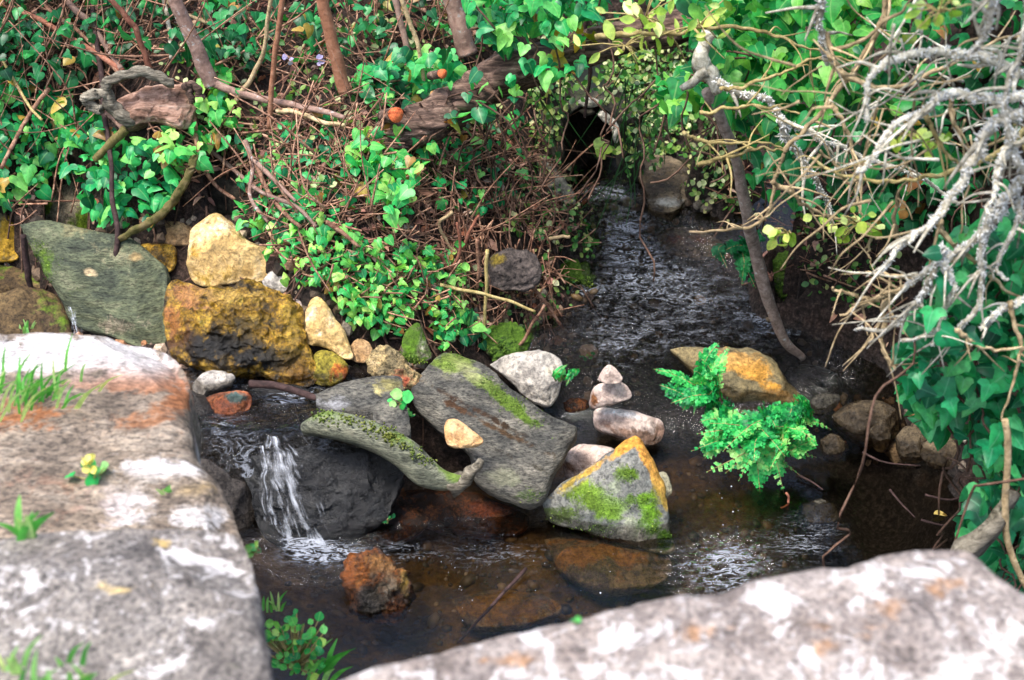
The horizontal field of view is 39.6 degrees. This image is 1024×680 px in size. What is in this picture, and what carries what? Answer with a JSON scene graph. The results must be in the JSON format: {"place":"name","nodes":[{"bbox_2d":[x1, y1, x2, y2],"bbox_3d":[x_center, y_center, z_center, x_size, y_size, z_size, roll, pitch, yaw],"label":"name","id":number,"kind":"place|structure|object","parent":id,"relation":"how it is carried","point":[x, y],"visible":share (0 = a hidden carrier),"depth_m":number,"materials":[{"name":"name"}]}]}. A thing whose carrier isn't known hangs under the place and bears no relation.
{"place":"outdoors","nodes":[
{"label":"outdoors","id":0,"kind":"place"},
{"bbox_2d":[185,368,370,477],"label":"pool water","id":1,"kind":"structure","parent":0,"point":[231,444],"depth_m":3.72,"materials":[{"name":"liquid"}]},
{"bbox_2d":[192,370,234,394],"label":"grey stone","id":2,"kind":"object","parent":1,"relation":"on","point":[209,382],"visible":0.91,"depth_m":3.84,"materials":[{"name":"stone"}]},
{"bbox_2d":[206,390,251,414],"bbox_3d":[-0.753,0.174,3.785,0.123,0.072,0.076,0,28,0],"label":"brick piece","id":3,"kind":"object","parent":1,"relation":"on","point":[230,402],"visible":0.9,"depth_m":3.77,"materials":[{"name":"orange stone"}]},
{"bbox_2d":[248,380,315,400],"bbox_3d":[-0.601,0.132,3.778,0.205,0.036,0.027,8,29,14],"label":"wet stick","id":4,"kind":"object","parent":1,"relation":"on","point":[281,387],"visible":1,"depth_m":3.77,"materials":[{"name":"wood"}]},
{"bbox_2d":[312,350,348,385],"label":"mossy stone","id":5,"kind":"object","parent":1,"relation":"on","point":[332,368],"visible":0.97,"depth_m":3.88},
{"bbox_2d":[411,351,576,509],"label":"slab","id":6,"kind":"structure","parent":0,"point":[522,450],"depth_m":3.77,"materials":[{"name":"stone"}]},
{"bbox_2d":[444,419,482,448],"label":"peach stone","id":7,"kind":"object","parent":6,"relation":"on","point":[459,434],"visible":1,"depth_m":3.65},
{"bbox_2d":[0,0,1023,502],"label":"ground","id":8,"kind":"structure","parent":0,"point":[800,308],"depth_m":4.31,"materials":[{"name":"soil"}]},
{"bbox_2d":[0,213,17,262],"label":"yellow stone","id":9,"kind":"object","parent":8,"relation":"on","point":[8,253],"visible":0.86,"depth_m":4.32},
{"bbox_2d":[0,265,39,292],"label":"brown stone","id":10,"kind":"object","parent":8,"relation":"on","point":[12,277],"visible":0.42,"depth_m":4.28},
{"bbox_2d":[0,286,72,333],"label":"brown boulder","id":11,"kind":"object","parent":8,"relation":"on","point":[44,310],"visible":0.65,"depth_m":4.07,"materials":[{"name":"stone"}]},
{"bbox_2d":[20,234,32,287],"bbox_3d":[-1.398,-0.222,4.094,0.023,0.175,0.022,-15,31,-26],"label":"wet stick","id":12,"kind":"object","parent":11,"relation":"on","point":[26,262],"visible":1,"depth_m":4.09,"materials":[{"name":"wood"}]},
{"bbox_2d":[2,2,124,70],"bbox_3d":[-1.363,-0.921,4.232,0.454,0.217,0.042,8,29,14],"label":"bramble cane","id":13,"kind":"object","parent":8,"relation":"on","point":[104,58],"visible":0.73,"depth_m":4.23,"materials":[{"name":"brown plant"}]},
{"bbox_2d":[45,182,87,228],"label":"grey boulder","id":14,"kind":"object","parent":8,"relation":"on","point":[75,217],"visible":0.61,"depth_m":4.38,"materials":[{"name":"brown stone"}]},
{"bbox_2d":[20,220,170,345],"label":"slate slab","id":15,"kind":"structure","parent":8,"relation":"on","point":[100,288],"depth_m":4.06,"materials":[{"name":"stone"}]},
{"bbox_2d":[89,0,119,256],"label":"woody vine","id":16,"kind":"object","parent":15,"relation":"on","point":[110,158],"visible":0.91,"depth_m":4.10,"materials":[{"name":"brown plant"}]},
{"bbox_2d":[117,155,198,241],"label":"mossy branch","id":17,"kind":"object","parent":15,"relation":"on","point":[169,205],"visible":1,"depth_m":4.07,"materials":[{"name":"brown plant"}]},
{"bbox_2d":[0,1,237,289],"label":"ivy plant","id":18,"kind":"object","parent":8,"relation":"on","point":[46,158],"visible":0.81,"depth_m":4.22,"materials":[{"name":"green plant"}]},
{"bbox_2d":[0,87,50,168],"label":"leaning stick","id":19,"kind":"object","parent":18,"relation":"on","point":[42,96],"visible":1,"depth_m":4.22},
{"bbox_2d":[92,126,128,162],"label":"mossy branch","id":20,"kind":"object","parent":18,"relation":"on","point":[120,134],"visible":1,"depth_m":4.10,"materials":[{"name":"brown plant"}]},
{"bbox_2d":[0,332,243,545],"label":"stone ledge","id":21,"kind":"object","parent":8,"relation":"on","point":[136,426],"visible":0.51,"depth_m":2.65,"materials":[{"name":"stone"}]},
{"bbox_2d":[0,333,123,421],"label":"grass tuft","id":22,"kind":"object","parent":21,"relation":"on","point":[27,391],"visible":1,"depth_m":2.75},
{"bbox_2d":[65,453,108,485],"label":"plant","id":23,"kind":"object","parent":21,"relation":"on","point":[92,470],"visible":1,"depth_m":2.56,"materials":[{"name":"yellow plant"}]},
{"bbox_2d":[108,0,152,68],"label":"sapling","id":24,"kind":"object","parent":8,"relation":"on","point":[129,21],"visible":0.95,"depth_m":4.11,"materials":[{"name":"brown plant"}]},
{"bbox_2d":[0,528,273,679],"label":"stone ledge","id":25,"kind":"object","parent":8,"relation":"on","point":[166,604],"visible":0.98,"depth_m":2.02,"materials":[{"name":"stone"}]},
{"bbox_2d":[0,495,53,540],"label":"grass tuft","id":26,"kind":"object","parent":25,"relation":"on","point":[28,528],"visible":0.97,"depth_m":2.15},
{"bbox_2d":[0,634,133,679],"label":"grass tuft","id":27,"kind":"object","parent":25,"relation":"on","point":[10,667],"visible":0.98,"depth_m":1.91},
{"bbox_2d":[80,65,205,131],"bbox_3d":[-1.063,-0.710,4.143,0.364,0.214,0.155,0,28,0],"label":"weathered stump","id":28,"kind":"object","parent":8,"relation":"on","point":[167,99],"visible":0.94,"depth_m":4.11,"materials":[{"name":"brown wood"}]},
{"bbox_2d":[0,0,295,266],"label":"ivy plant","id":29,"kind":"object","parent":8,"relation":"on","point":[113,15],"visible":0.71,"depth_m":4.22,"materials":[{"name":"green plant"}]},
{"bbox_2d":[141,243,176,271],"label":"mossy stone","id":30,"kind":"object","parent":8,"relation":"on","point":[165,255],"visible":0.77,"depth_m":4.16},
{"bbox_2d":[61,0,314,302],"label":"ivy plant","id":31,"kind":"object","parent":8,"relation":"on","point":[219,108],"visible":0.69,"depth_m":4.13,"materials":[{"name":"green plant"}]},
{"bbox_2d":[168,0,218,88],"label":"sapling","id":32,"kind":"object","parent":8,"relation":"on","point":[206,72],"visible":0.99,"depth_m":4.06,"materials":[{"name":"brown plant"}]},
{"bbox_2d":[191,390,255,529],"bbox_3d":[-0.784,0.327,3.828,0.195,0.383,0.341,-15,32,-27],"label":"dark boulder","id":33,"kind":"object","parent":8,"relation":"on","point":[237,494],"visible":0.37,"depth_m":3.74,"materials":[{"name":"grey stone"}]},
{"bbox_2d":[186,213,266,286],"bbox_3d":[-0.816,-0.258,4.169,0.259,0.211,0.189,0,28,0],"label":"cream boulder","id":34,"kind":"object","parent":8,"relation":"on","point":[222,251],"visible":0.97,"depth_m":4.12,"materials":[{"name":"stone"}]},
{"bbox_2d":[210,165,247,214],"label":"bank rock","id":35,"kind":"object","parent":8,"relation":"on","point":[231,188],"visible":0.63,"depth_m":4.27,"materials":[{"name":"stone"}]},
{"bbox_2d":[162,277,316,387],"bbox_3d":[-0.750,-0.014,3.955,0.448,0.307,0.295,0,28,0],"label":"ochre boulder","id":36,"kind":"object","parent":8,"relation":"on","point":[247,328],"visible":0.94,"depth_m":3.87,"materials":[{"name":"stone"}]},
{"bbox_2d":[234,0,272,102],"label":"sapling","id":37,"kind":"object","parent":8,"relation":"on","point":[247,84],"visible":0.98,"depth_m":4.06,"materials":[{"name":"beige plant"}]},
{"bbox_2d":[211,150,317,227],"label":"dead twig","id":38,"kind":"object","parent":8,"relation":"on","point":[261,191],"visible":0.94,"depth_m":4.02,"materials":[{"name":"wood"}]},
{"bbox_2d":[267,0,284,129],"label":"sapling","id":39,"kind":"object","parent":8,"relation":"on","point":[275,53],"visible":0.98,"depth_m":4.00,"materials":[{"name":"orange plant"}]},
{"bbox_2d":[156,50,481,448],"bbox_3d":[-0.608,-0.237,4.029,1.101,0.929,0.942,-15,32,-27],"label":"ivy plant","id":40,"kind":"object","parent":8,"relation":"on","point":[321,196],"visible":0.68,"depth_m":4.03,"materials":[{"name":"green plant"}]},
{"bbox_2d":[244,444,404,539],"bbox_3d":[-0.507,0.384,3.793,0.443,0.336,0.282,0,28,0],"label":"fall rock","id":41,"kind":"object","parent":8,"relation":"on","point":[345,495],"visible":0.86,"depth_m":3.71,"materials":[{"name":"stone"}]},
{"bbox_2d":[315,375,410,448],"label":"flat slab","id":42,"kind":"structure","parent":41,"relation":"on","point":[368,397],"depth_m":3.72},
{"bbox_2d":[387,388,413,409],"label":"plant","id":43,"kind":"object","parent":42,"relation":"on","point":[403,398],"visible":1,"depth_m":3.70,"materials":[{"name":"green plant"}]},
{"bbox_2d":[301,408,483,497],"bbox_3d":[-0.309,0.289,3.633,0.487,0.204,0.092,8,29,15],"label":"mossy log","id":44,"kind":"object","parent":41,"relation":"on","point":[413,461],"visible":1,"depth_m":3.60,"materials":[{"name":"grey wood"}]},
{"bbox_2d":[304,297,352,359],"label":"cream stone","id":45,"kind":"object","parent":8,"relation":"on","point":[323,327],"visible":0.99,"depth_m":3.90,"materials":[{"name":"stone"}]},
{"bbox_2d":[301,638,355,679],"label":"grass tuft","id":46,"kind":"object","parent":8,"relation":"on","point":[331,661],"visible":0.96,"depth_m":3.02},
{"bbox_2d":[316,0,351,94],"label":"sapling","id":47,"kind":"object","parent":8,"relation":"on","point":[328,26],"visible":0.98,"depth_m":4.05,"materials":[{"name":"orange plant"}]},
{"bbox_2d":[241,82,492,369],"bbox_3d":[-0.430,-0.144,4.074,1.001,0.981,0.920,-17,32,-29],"label":"ivy plant","id":48,"kind":"object","parent":8,"relation":"on","point":[324,236],"visible":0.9,"depth_m":3.96,"materials":[{"name":"green plant"}]},
{"bbox_2d":[365,345,421,391],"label":"conglomerate stone","id":49,"kind":"object","parent":8,"relation":"on","point":[387,360],"visible":0.85,"depth_m":3.86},
{"bbox_2d":[323,43,466,121],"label":"ivy plant","id":50,"kind":"object","parent":8,"relation":"on","point":[389,69],"visible":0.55,"depth_m":4.21,"materials":[{"name":"green plant"}]},
{"bbox_2d":[376,488,429,528],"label":"pool boulder","id":51,"kind":"object","parent":8,"relation":"on","point":[403,510],"visible":0.28,"depth_m":3.79,"materials":[{"name":"stone"}]},
{"bbox_2d":[400,323,431,364],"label":"moss stone","id":52,"kind":"object","parent":8,"relation":"on","point":[415,349],"visible":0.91,"depth_m":3.92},
{"bbox_2d":[341,29,492,374],"bbox_3d":[-0.354,-0.347,4.284,0.725,0.957,0.754,-18,33,-30],"label":"ivy plant","id":53,"kind":"object","parent":8,"relation":"on","point":[402,196],"visible":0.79,"depth_m":3.98,"materials":[{"name":"green plant"}]},
{"bbox_2d":[374,104,490,350],"bbox_3d":[-0.236,-0.348,4.214,0.349,0.631,0.678,0,28,0],"label":"ivy plant","id":54,"kind":"object","parent":8,"relation":"on","point":[464,338],"visible":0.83,"depth_m":4.14,"materials":[{"name":"green plant"}]},
{"bbox_2d":[201,0,667,204],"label":"ivy plant","id":55,"kind":"object","parent":8,"relation":"on","point":[313,30],"visible":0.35,"depth_m":4.30,"materials":[{"name":"green plant"}]},
{"bbox_2d":[404,489,514,519],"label":"pool boulder","id":56,"kind":"object","parent":8,"relation":"on","point":[434,504],"visible":0.56,"depth_m":3.82,"materials":[{"name":"stone"}]},
{"bbox_2d":[442,0,477,57],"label":"sapling","id":57,"kind":"object","parent":8,"relation":"on","point":[464,45],"visible":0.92,"depth_m":4.40,"materials":[{"name":"brown plant"}]},
{"bbox_2d":[350,5,592,305],"bbox_3d":[0.020,-0.497,4.472,0.910,1.007,0.804,-10,30,-18],"label":"ivy plant","id":58,"kind":"object","parent":8,"relation":"on","point":[441,204],"visible":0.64,"depth_m":4.33,"materials":[{"name":"green plant"}]},
{"bbox_2d":[4,197,973,471],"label":"gravel","id":59,"kind":"structure","parent":8,"relation":"on","point":[290,267],"depth_m":4.17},
{"bbox_2d":[164,221,190,246],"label":"tan stone","id":60,"kind":"object","parent":59,"relation":"on","point":[178,233],"visible":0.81,"depth_m":4.23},
{"bbox_2d":[350,339,371,362],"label":"tan stone","id":61,"kind":"object","parent":59,"relation":"on","point":[361,349],"visible":0.88,"depth_m":3.93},
{"bbox_2d":[0,0,907,354],"bbox_3d":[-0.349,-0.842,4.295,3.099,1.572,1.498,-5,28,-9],"label":"twig litter","id":62,"kind":"object","parent":59,"relation":"on","point":[288,146],"visible":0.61,"depth_m":4.18,"materials":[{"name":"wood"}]},
{"bbox_2d":[64,0,123,69],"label":"bramble cane","id":63,"kind":"object","parent":62,"relation":"on","point":[71,5],"visible":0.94,"depth_m":4.24,"materials":[{"name":"brown plant"}]},
{"bbox_2d":[213,80,345,118],"bbox_3d":[-0.671,-0.695,4.086,0.426,0.077,0.037,9,29,16],"label":"root","id":64,"kind":"object","parent":62,"relation":"on","point":[225,88],"visible":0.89,"depth_m":4.10,"materials":[{"name":"brown plant"}]},
{"bbox_2d":[638,155,689,219],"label":"stream stone","id":65,"kind":"object","parent":59,"relation":"on","point":[666,200],"visible":0.76,"depth_m":4.80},
{"bbox_2d":[416,105,572,352],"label":"hanging roots","id":66,"kind":"object","parent":8,"relation":"hanging from","point":[508,242],"visible":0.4,"depth_m":4.35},
{"bbox_2d":[481,321,533,361],"bbox_3d":[-0.020,0.016,4.194,0.139,0.111,0.146,16,32,27],"label":"moss mound","id":67,"kind":"object","parent":8,"relation":"on","point":[507,337],"visible":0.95,"depth_m":4.18,"materials":[{"name":"plant"}]},
{"bbox_2d":[481,248,541,292],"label":"bank rock","id":68,"kind":"object","parent":8,"relation":"on","point":[510,269],"visible":0.97,"depth_m":4.24,"materials":[{"name":"grey stone"}]},
{"bbox_2d":[359,9,690,160],"bbox_3d":[0.178,-0.770,4.265,1.510,0.481,0.215,-11,30,-19],"label":"fallen trunk","id":69,"kind":"object","parent":8,"relation":"on","point":[431,110],"visible":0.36,"depth_m":4.15,"materials":[{"name":"brown wood"}]},
{"bbox_2d":[426,33,608,251],"bbox_3d":[0.018,-0.575,4.224,0.534,0.724,0.264,0,28,0],"label":"ivy plant","id":70,"kind":"object","parent":69,"relation":"attached to","point":[482,113],"visible":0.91,"depth_m":4.09,"materials":[{"name":"green plant"}]},
{"bbox_2d":[461,0,664,183],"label":"ivy plant","id":71,"kind":"object","parent":69,"relation":"attached to","point":[501,30],"visible":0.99,"depth_m":4.04,"materials":[{"name":"green plant"}]},
{"bbox_2d":[550,24,597,67],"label":"leaf sprig","id":72,"kind":"object","parent":69,"relation":"attached to","point":[590,37],"visible":0.52,"depth_m":4.17,"materials":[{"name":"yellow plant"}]},
{"bbox_2d":[490,349,561,406],"bbox_3d":[0.041,0.108,4.145,0.212,0.149,0.130,0,28,0],"label":"limestone rock","id":73,"kind":"object","parent":8,"relation":"on","point":[528,374],"visible":0.95,"depth_m":4.11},
{"bbox_2d":[153,1,901,337],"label":"ground cover","id":74,"kind":"object","parent":8,"relation":"on","point":[689,127],"visible":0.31,"depth_m":4.44,"materials":[{"name":"green plant"}]},
{"bbox_2d":[538,157,575,205],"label":"stream stone","id":75,"kind":"object","parent":8,"relation":"on","point":[565,187],"visible":0.33,"depth_m":4.72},
{"bbox_2d":[560,259,595,287],"bbox_3d":[0.204,-0.202,4.629,0.158,0.102,0.116,0,28,0],"label":"moss mound","id":76,"kind":"object","parent":8,"relation":"on","point":[586,277],"visible":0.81,"depth_m":4.61,"materials":[{"name":"plant"}]},
{"bbox_2d":[543,436,671,541],"bbox_3d":[0.255,0.404,3.781,0.352,0.298,0.259,0,28,0],"label":"pyramid boulder","id":77,"kind":"object","parent":8,"relation":"on","point":[618,491],"visible":0.98,"depth_m":3.71,"materials":[{"name":"stone"}]},
{"bbox_2d":[344,550,1023,679],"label":"stone ledge","id":78,"kind":"object","parent":8,"relation":"on","point":[936,615],"visible":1,"depth_m":1.83,"materials":[{"name":"stone"}]},
{"bbox_2d":[654,343,728,415],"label":"fern","id":79,"kind":"object","parent":8,"relation":"on","point":[698,389],"visible":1,"depth_m":3.92,"materials":[{"name":"green plant"}]},
{"bbox_2d":[711,229,765,287],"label":"fern","id":80,"kind":"object","parent":8,"relation":"on","point":[743,260],"visible":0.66,"depth_m":4.18,"materials":[{"name":"green plant"}]},
{"bbox_2d":[577,0,923,281],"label":"ivy plant","id":81,"kind":"object","parent":8,"relation":"on","point":[674,103],"visible":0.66,"depth_m":3.73,"materials":[{"name":"green plant"}]},
{"bbox_2d":[773,250,788,300],"bbox_3d":[0.885,-0.200,4.572,0.151,0.139,0.174,0,28,0],"label":"moss mound","id":82,"kind":"object","parent":8,"relation":"on","point":[780,259],"visible":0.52,"depth_m":4.55,"materials":[{"name":"plant"}]},
{"bbox_2d":[594,0,1023,419],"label":"lichen bush","id":83,"kind":"object","parent":8,"relation":"on","point":[976,154],"visible":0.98,"depth_m":2.82,"materials":[{"name":"grey plant"}]},
{"bbox_2d":[573,27,654,71],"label":"leaf sprig","id":84,"kind":"object","parent":83,"relation":"attached to","point":[594,58],"visible":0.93,"depth_m":3.47,"materials":[{"name":"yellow plant"}]},
{"bbox_2d":[595,0,673,50],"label":"leaf sprig","id":85,"kind":"object","parent":83,"relation":"attached to","point":[630,9],"visible":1,"depth_m":3.38,"materials":[{"name":"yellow plant"}]},
{"bbox_2d":[655,0,731,54],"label":"leaf sprig","id":86,"kind":"object","parent":83,"relation":"attached to","point":[708,20],"visible":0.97,"depth_m":3.34,"materials":[{"name":"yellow plant"}]},
{"bbox_2d":[762,225,795,249],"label":"leaf sprig","id":87,"kind":"object","parent":83,"relation":"attached to","point":[771,232],"visible":1,"depth_m":3.27,"materials":[{"name":"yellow plant"}]},
{"bbox_2d":[803,206,884,242],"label":"leaf sprig","id":88,"kind":"object","parent":83,"relation":"attached to","point":[863,227],"visible":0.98,"depth_m":3.26,"materials":[{"name":"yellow plant"}]},
{"bbox_2d":[904,0,988,29],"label":"leaf sprig","id":89,"kind":"object","parent":83,"relation":"attached to","point":[938,19],"visible":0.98,"depth_m":2.52,"materials":[{"name":"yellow plant"}]},
{"bbox_2d":[832,400,898,433],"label":"bank stone","id":90,"kind":"object","parent":8,"relation":"on","point":[852,417],"visible":0.68,"depth_m":4.14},
{"bbox_2d":[741,80,1023,241],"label":"ivy plant","id":91,"kind":"object","parent":8,"relation":"on","point":[758,160],"visible":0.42,"depth_m":3.82,"materials":[{"name":"green plant"}]},
{"bbox_2d":[895,426,926,456],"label":"bank stone","id":92,"kind":"object","parent":8,"relation":"on","point":[909,440],"visible":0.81,"depth_m":4.05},
{"bbox_2d":[822,207,1023,593],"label":"ivy plant","id":93,"kind":"object","parent":8,"relation":"on","point":[955,398],"visible":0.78,"depth_m":3.02,"materials":[{"name":"teal plant"}]},
{"bbox_2d":[1001,418,1023,587],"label":"vine stem","id":94,"kind":"object","parent":93,"relation":"attached to","point":[1006,491],"visible":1,"depth_m":2.94,"materials":[{"name":"beige plant"}]},
{"bbox_2d":[920,437,956,466],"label":"bank stone","id":95,"kind":"object","parent":8,"relation":"on","point":[930,453],"visible":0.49,"depth_m":4.02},
{"bbox_2d":[891,0,1023,214],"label":"ivy plant","id":96,"kind":"object","parent":8,"relation":"on","point":[972,83],"visible":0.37,"depth_m":3.71,"materials":[{"name":"green plant"}]},
{"bbox_2d":[950,489,1019,557],"bbox_3d":[0.975,0.400,2.962,0.245,0.123,0.054,-20,34,-32],"label":"hanging trunk","id":97,"kind":"object","parent":8,"relation":"on","point":[978,541],"visible":0.67,"depth_m":2.96,"materials":[{"name":"grey wood"}]},
{"bbox_2d":[237,159,1023,679],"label":"water","id":98,"kind":"structure","parent":0,"point":[635,325],"depth_m":3.82,"materials":[{"name":"liquid"}]},
{"bbox_2d":[265,609,327,679],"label":"plant","id":99,"kind":"object","parent":98,"relation":"on","point":[295,651],"visible":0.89,"depth_m":3.01,"materials":[{"name":"green plant"}]},
{"bbox_2d":[339,546,415,612],"bbox_3d":[-0.329,0.611,3.502,0.189,0.165,0.161,0,28,0],"label":"rusty stone","id":100,"kind":"object","parent":98,"relation":"in","point":[374,579],"visible":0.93,"depth_m":3.47,"materials":[{"name":"stone"}]},
{"bbox_2d":[562,444,613,478],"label":"round stone","id":101,"kind":"object","parent":98,"relation":"on","point":[579,458],"visible":0.63,"depth_m":3.89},
{"bbox_2d":[539,63,649,181],"bbox_3d":[0.262,-0.758,4.929,0.424,0.371,0.544,0,28,0],"label":"stone culvert","id":102,"kind":"object","parent":98,"relation":"on","point":[577,96],"visible":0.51,"depth_m":4.72,"materials":[{"name":"black"}]},
{"bbox_2d":[502,61,671,237],"bbox_3d":[0.214,-0.618,4.555,0.598,0.570,0.319,0,28,0],"label":"creeper","id":103,"kind":"object","parent":102,"relation":"attached to","point":[634,107],"visible":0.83,"depth_m":4.54,"materials":[{"name":"green plant"}]},
{"bbox_2d":[593,407,663,446],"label":"pebble cairn stone","id":104,"kind":"object","parent":98,"relation":"on","point":[621,424],"visible":0.94,"depth_m":4.06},
{"bbox_2d":[589,382,631,408],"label":"pebble cairn stone","id":105,"kind":"object","parent":104,"relation":"on","point":[602,394],"visible":0.98,"depth_m":3.99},
{"bbox_2d":[670,346,799,402],"bbox_3d":[0.674,0.124,4.269,0.396,0.187,0.186,0,28,0],"label":"orange boulder","id":106,"kind":"object","parent":98,"relation":"in","point":[750,374],"visible":0.62,"depth_m":4.21,"materials":[{"name":"stone"}]},
{"bbox_2d":[679,29,805,360],"bbox_3d":[0.652,-0.347,3.888,0.604,1.119,0.080,-25,37,-38],"label":"branch","id":107,"kind":"object","parent":98,"relation":"in","point":[706,70],"visible":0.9,"depth_m":3.83,"materials":[{"name":"brown wood"}]},
{"bbox_2d":[692,394,829,488],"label":"fern","id":108,"kind":"object","parent":98,"relation":"on","point":[761,437],"visible":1,"depth_m":3.91,"materials":[{"name":"green plant"}]},
{"bbox_2d":[820,433,844,453],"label":"bank stone","id":109,"kind":"object","parent":98,"relation":"in","point":[830,443],"visible":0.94,"depth_m":4.07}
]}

